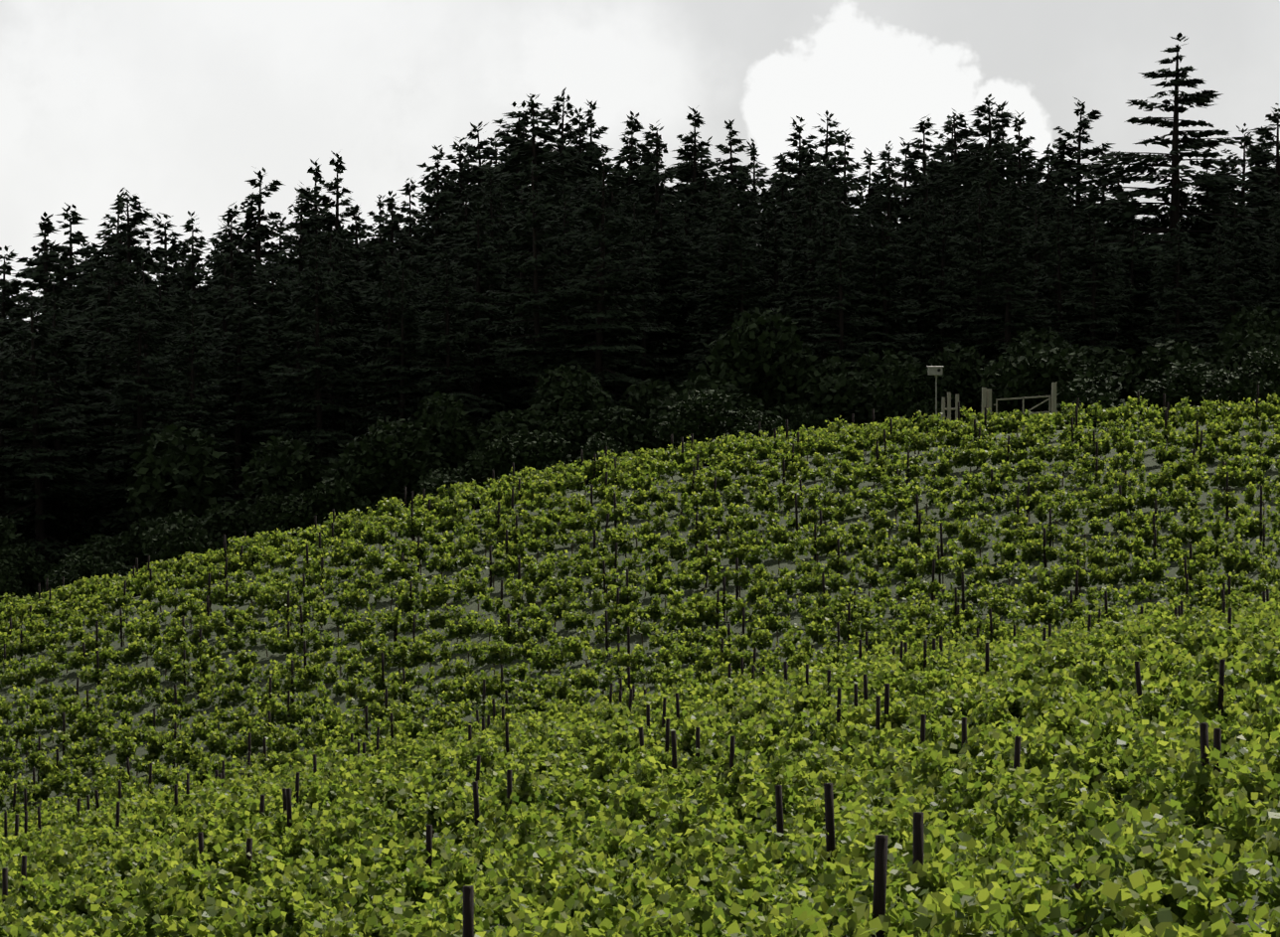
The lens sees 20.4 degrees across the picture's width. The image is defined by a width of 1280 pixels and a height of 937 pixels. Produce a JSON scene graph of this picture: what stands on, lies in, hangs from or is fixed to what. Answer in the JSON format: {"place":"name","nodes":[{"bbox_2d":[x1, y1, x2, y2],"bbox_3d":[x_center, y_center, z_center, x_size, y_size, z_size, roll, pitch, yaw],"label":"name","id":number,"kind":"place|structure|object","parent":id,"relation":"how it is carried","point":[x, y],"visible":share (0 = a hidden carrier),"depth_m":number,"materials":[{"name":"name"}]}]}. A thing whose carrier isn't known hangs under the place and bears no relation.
{"place":"outdoors","nodes":[
{"label":"outdoors","id":0,"kind":"place"},
{"bbox_2d":[0,418,1279,936],"bbox_3d":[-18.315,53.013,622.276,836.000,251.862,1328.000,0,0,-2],"label":"ground","id":1,"kind":"structure","parent":0,"point":[1151,464],"depth_m":149.66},
{"bbox_2d":[1,384,1269,936],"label":"vineyard posts","id":2,"kind":"object","parent":1,"relation":"on","point":[880,866],"visible":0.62,"depth_m":120.86,"materials":[{"name":"brown wood"}]},
{"bbox_2d":[0,413,1279,936],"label":"vine trunks","id":3,"kind":"object","parent":1,"relation":"on","point":[1077,886],"visible":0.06,"depth_m":148.10,"materials":[{"name":"brown wood"}]},
{"bbox_2d":[0,392,1279,936],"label":"grapevines","id":4,"kind":"object","parent":3,"relation":"attached to","point":[592,820],"visible":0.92,"depth_m":93.76,"materials":[{"name":"green plant"}]},
{"bbox_2d":[0,305,1279,618],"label":"forest understorey","id":5,"kind":"object","parent":1,"relation":"on","point":[725,387],"depth_m":190.43,"materials":[{"name":"green plant"}]},
{"bbox_2d":[0,32,1279,615],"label":"conifer trees","id":6,"kind":"object","parent":1,"relation":"on","point":[89,381],"depth_m":222.47,"materials":[{"name":"green plant"}]},
{"bbox_2d":[926,365,944,439],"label":"nest box on pole","id":7,"kind":"object","parent":1,"relation":"on","point":[935,371],"visible":0.98,"depth_m":178.07,"materials":[{"name":"grey wood"}]},
{"bbox_2d":[940,392,959,439],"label":"fence posts","id":8,"kind":"object","parent":1,"relation":"on","point":[948,408],"visible":0.44,"depth_m":177.66,"materials":[{"name":"grey wood"}]},
{"bbox_2d":[981,382,1056,435],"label":"gate","id":9,"kind":"structure","parent":1,"relation":"on","point":[986,398],"depth_m":177.15,"materials":[{"name":"grey wood"}]},
{"bbox_2d":[0,0,1279,322],"label":"sky","id":10,"kind":"structure","parent":0,"point":[173,104],"materials":[{"name":"white"}]}
]}

